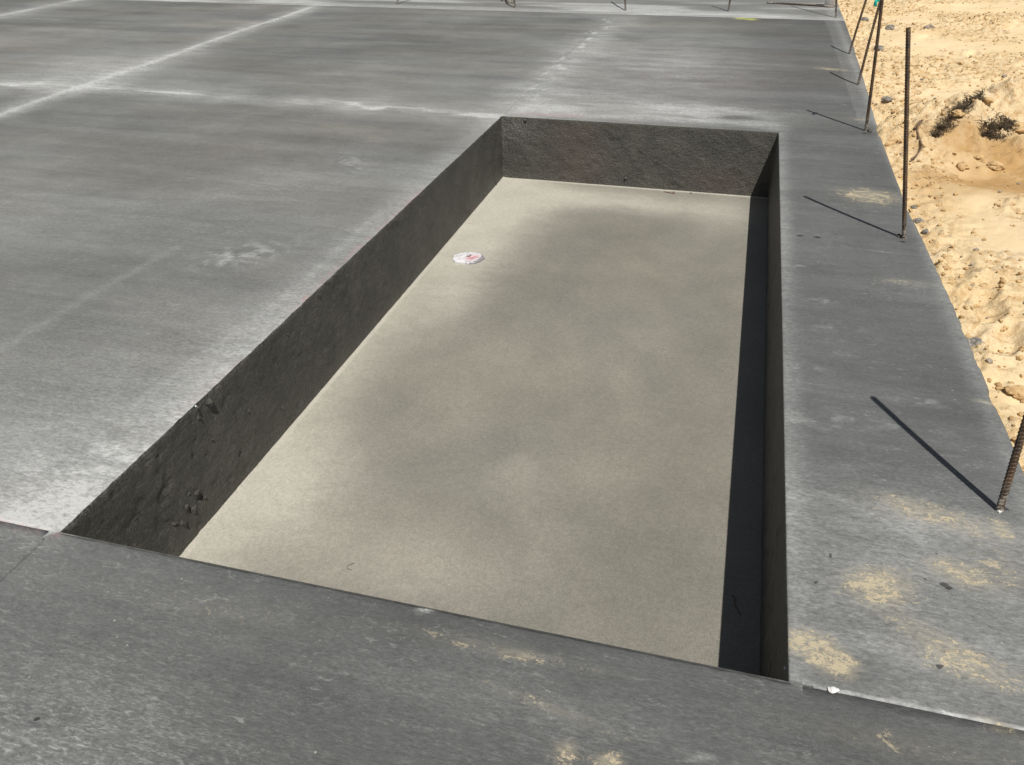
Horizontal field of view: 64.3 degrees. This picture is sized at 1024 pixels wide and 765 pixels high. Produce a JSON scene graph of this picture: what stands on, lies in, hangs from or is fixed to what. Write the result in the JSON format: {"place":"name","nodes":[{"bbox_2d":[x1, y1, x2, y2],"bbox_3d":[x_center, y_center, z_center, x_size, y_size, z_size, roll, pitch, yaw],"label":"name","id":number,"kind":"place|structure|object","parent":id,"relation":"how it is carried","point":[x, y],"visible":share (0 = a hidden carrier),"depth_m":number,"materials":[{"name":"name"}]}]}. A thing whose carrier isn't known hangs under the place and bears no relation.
{"place":"outdoors","nodes":[
{"label":"outdoors","id":0,"kind":"place"},
{"bbox_2d":[837,0,1023,472],"bbox_3d":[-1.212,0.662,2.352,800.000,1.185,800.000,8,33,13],"label":"sand ground","id":1,"kind":"structure","parent":0,"point":[979,197],"depth_m":5.05,"materials":[{"name":"beige sand"}]},
{"bbox_2d":[134,0,844,20],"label":"slab","id":2,"kind":"structure","parent":1,"relation":"on","point":[739,8],"depth_m":10.08,"materials":[{"name":"concrete"}]},
{"bbox_2d":[767,2,822,6],"bbox_3d":[3.454,-4.622,9.954,0.682,0.020,0.034,17,37,26],"label":"loose bar","id":3,"kind":"object","parent":2,"relation":"on","point":[795,4],"visible":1,"depth_m":9.95,"materials":[{"name":"metal"}]},
{"bbox_2d":[823,0,834,7],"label":"pipe stub","id":4,"kind":"object","parent":2,"relation":"on","point":[829,4],"visible":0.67,"depth_m":9.74,"materials":[{"name":"white plastic"}]},
{"bbox_2d":[835,0,836,17],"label":"steel bar","id":5,"kind":"object","parent":2,"relation":"in","point":[835,8],"visible":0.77,"depth_m":9.10,"materials":[{"name":"brown metal"}]},
{"bbox_2d":[0,0,1023,730],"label":"concrete slab","id":6,"kind":"structure","parent":1,"relation":"on","point":[238,224],"depth_m":3.75,"materials":[{"name":"grey concrete"}]},
{"bbox_2d":[179,177,767,675],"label":"recess floor","id":7,"kind":"structure","parent":6,"relation":"in","point":[547,415],"depth_m":3.25,"materials":[{"name":"beige concrete"}]},
{"bbox_2d":[452,252,484,264],"bbox_3d":[-0.255,-0.729,4.761,0.188,0.017,0.164,8,33,13],"label":"crumpled printed wrapper","id":8,"kind":"object","parent":7,"relation":"on","point":[467,258],"visible":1,"depth_m":4.74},
{"bbox_2d":[828,686,839,692],"bbox_3d":[0.688,0.656,1.742,0.024,0.009,0.018,-5,33,-7],"label":"mortar chip","id":9,"kind":"object","parent":6,"relation":"on","point":[833,689],"visible":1,"depth_m":1.74,"materials":[{"name":"white concrete"}]},
{"bbox_2d":[848,0,866,53],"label":"steel bar","id":10,"kind":"object","parent":6,"relation":"in","point":[858,23],"visible":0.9,"depth_m":7.27,"materials":[{"name":"brown metal"}]},
{"bbox_2d":[857,0,879,84],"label":"steel bar","id":11,"kind":"object","parent":6,"relation":"in","point":[868,43],"visible":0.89,"depth_m":6.22,"materials":[{"name":"brown metal"}]},
{"bbox_2d":[864,0,883,130],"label":"steel bar","id":12,"kind":"object","parent":6,"relation":"in","point":[874,62],"visible":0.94,"depth_m":5.08,"materials":[{"name":"brown metal"}]},
{"bbox_2d":[902,27,910,238],"bbox_3d":[1.745,-1.036,3.611,0.022,1.006,0.030,0,30,23],"label":"steel bar","id":13,"kind":"object","parent":6,"relation":"in","point":[906,123],"visible":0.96,"depth_m":3.56,"materials":[{"name":"brown metal"}]},
{"bbox_2d":[995,415,1023,512],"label":"steel bar","id":14,"kind":"object","parent":6,"relation":"in","point":[1011,471],"visible":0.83,"depth_m":2.14,"materials":[{"name":"brown metal"}]},
{"bbox_2d":[0,521,1023,764],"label":"front slab","id":15,"kind":"structure","parent":1,"relation":"on","point":[108,658],"depth_m":1.74,"materials":[{"name":"concrete"}]},
{"bbox_2d":[873,45,883,50],"bbox_3d":[3.543,-3.227,7.880,0.064,0.066,0.104,-27,41,-35],"label":"mortar splash","id":16,"kind":"object","parent":1,"relation":"on","point":[880,47],"visible":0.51,"depth_m":7.86,"materials":[{"name":"grey concrete"}]},
{"bbox_2d":[881,96,892,103],"bbox_3d":[2.872,-2.158,6.233,0.072,0.065,0.079,-18,36,-25],"label":"stone","id":17,"kind":"object","parent":1,"relation":"on","point":[885,99],"visible":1,"depth_m":6.21,"materials":[{"name":"grey stone"}]},
{"bbox_2d":[885,24,894,29],"bbox_3d":[4.162,-3.904,8.973,0.095,0.073,0.083,0,33,2],"label":"stone","id":18,"kind":"object","parent":1,"relation":"on","point":[889,27],"visible":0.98,"depth_m":8.95,"materials":[{"name":"grey stone"}]},
{"bbox_2d":[910,119,923,159],"bbox_3d":[2.535,-1.520,5.088,0.066,0.152,0.410,11,34,18],"label":"root","id":19,"kind":"object","parent":1,"relation":"on","point":[917,125],"visible":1,"depth_m":5.09,"materials":[{"name":"brown wood"}]},
{"bbox_2d":[913,218,923,222],"bbox_3d":[2.107,-0.833,4.218,0.052,0.043,0.054,-6,33,-9],"label":"mortar splash","id":20,"kind":"object","parent":1,"relation":"on","point":[917,220],"visible":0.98,"depth_m":4.20,"materials":[{"name":"grey concrete"}]},
{"bbox_2d":[923,24,933,28],"bbox_3d":[4.545,-3.873,8.886,0.096,0.063,0.092,-19,37,-27],"label":"stone","id":21,"kind":"object","parent":1,"relation":"on","point":[930,26],"visible":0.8,"depth_m":8.86,"materials":[{"name":"grey stone"}]},
{"bbox_2d":[929,87,984,137],"bbox_3d":[2.880,-1.736,5.234,0.746,0.218,0.179,-26,40,-34],"label":"dead grass tuft","id":22,"kind":"object","parent":1,"relation":"on","point":[944,126],"visible":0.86,"depth_m":5.19,"materials":[{"name":"brown plant"}]},
{"bbox_2d":[949,109,965,117],"bbox_3d":[2.837,-1.708,5.181,0.077,0.052,0.086,-9,33,-12],"label":"sand clod","id":23,"kind":"object","parent":1,"relation":"on","point":[958,113],"visible":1,"depth_m":5.16,"materials":[{"name":"beige sand"}]},
{"bbox_2d":[956,161,969,170],"bbox_3d":[2.740,-1.313,4.951,0.077,0.052,0.082,-4,33,-5],"label":"sand clod","id":24,"kind":"object","parent":1,"relation":"on","point":[962,166],"visible":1,"depth_m":4.93,"materials":[{"name":"beige sand"}]},
{"bbox_2d":[968,337,982,346],"bbox_3d":[1.766,-0.148,3.118,0.070,0.052,0.060,6,33,11],"label":"mortar splash","id":25,"kind":"object","parent":1,"relation":"on","point":[974,341],"visible":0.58,"depth_m":3.10,"materials":[{"name":"grey concrete"}]},
{"bbox_2d":[974,155,983,161],"bbox_3d":[2.858,-1.370,4.996,0.061,0.051,0.068,15,36,23],"label":"sand clod","id":26,"kind":"object","parent":1,"relation":"on","point":[979,157],"visible":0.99,"depth_m":4.98,"materials":[{"name":"beige sand"}]},
{"bbox_2d":[983,97,993,102],"bbox_3d":[3.113,-1.844,5.330,0.059,0.043,0.074,-3,33,-4],"label":"sand clod","id":27,"kind":"object","parent":1,"relation":"on","point":[988,100],"visible":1,"depth_m":5.31,"materials":[{"name":"beige sand"}]},
{"bbox_2d":[986,161,1005,170],"bbox_3d":[2.938,-1.316,4.945,0.106,0.057,0.112,22,39,31],"label":"sand clod","id":28,"kind":"object","parent":1,"relation":"on","point":[996,165],"visible":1,"depth_m":4.92,"materials":[{"name":"beige sand"}]},
{"bbox_2d":[978,107,1018,141],"bbox_3d":[3.090,-1.629,5.170,0.236,0.182,0.404,25,40,34],"label":"dead grass tuft","id":29,"kind":"object","parent":1,"relation":"on","point":[992,129],"visible":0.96,"depth_m":5.14,"materials":[{"name":"brown plant"}]},
{"bbox_2d":[1003,385,1023,399],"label":"sand clod","id":30,"kind":"object","parent":1,"relation":"on","point":[1016,392],"visible":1,"depth_m":2.77,"materials":[{"name":"beige sand"}]},
{"bbox_2d":[1011,122,1023,132],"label":"sand clod","id":31,"kind":"object","parent":1,"relation":"on","point":[1020,129],"visible":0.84,"depth_m":5.19,"materials":[{"name":"beige sand"}]}
]}

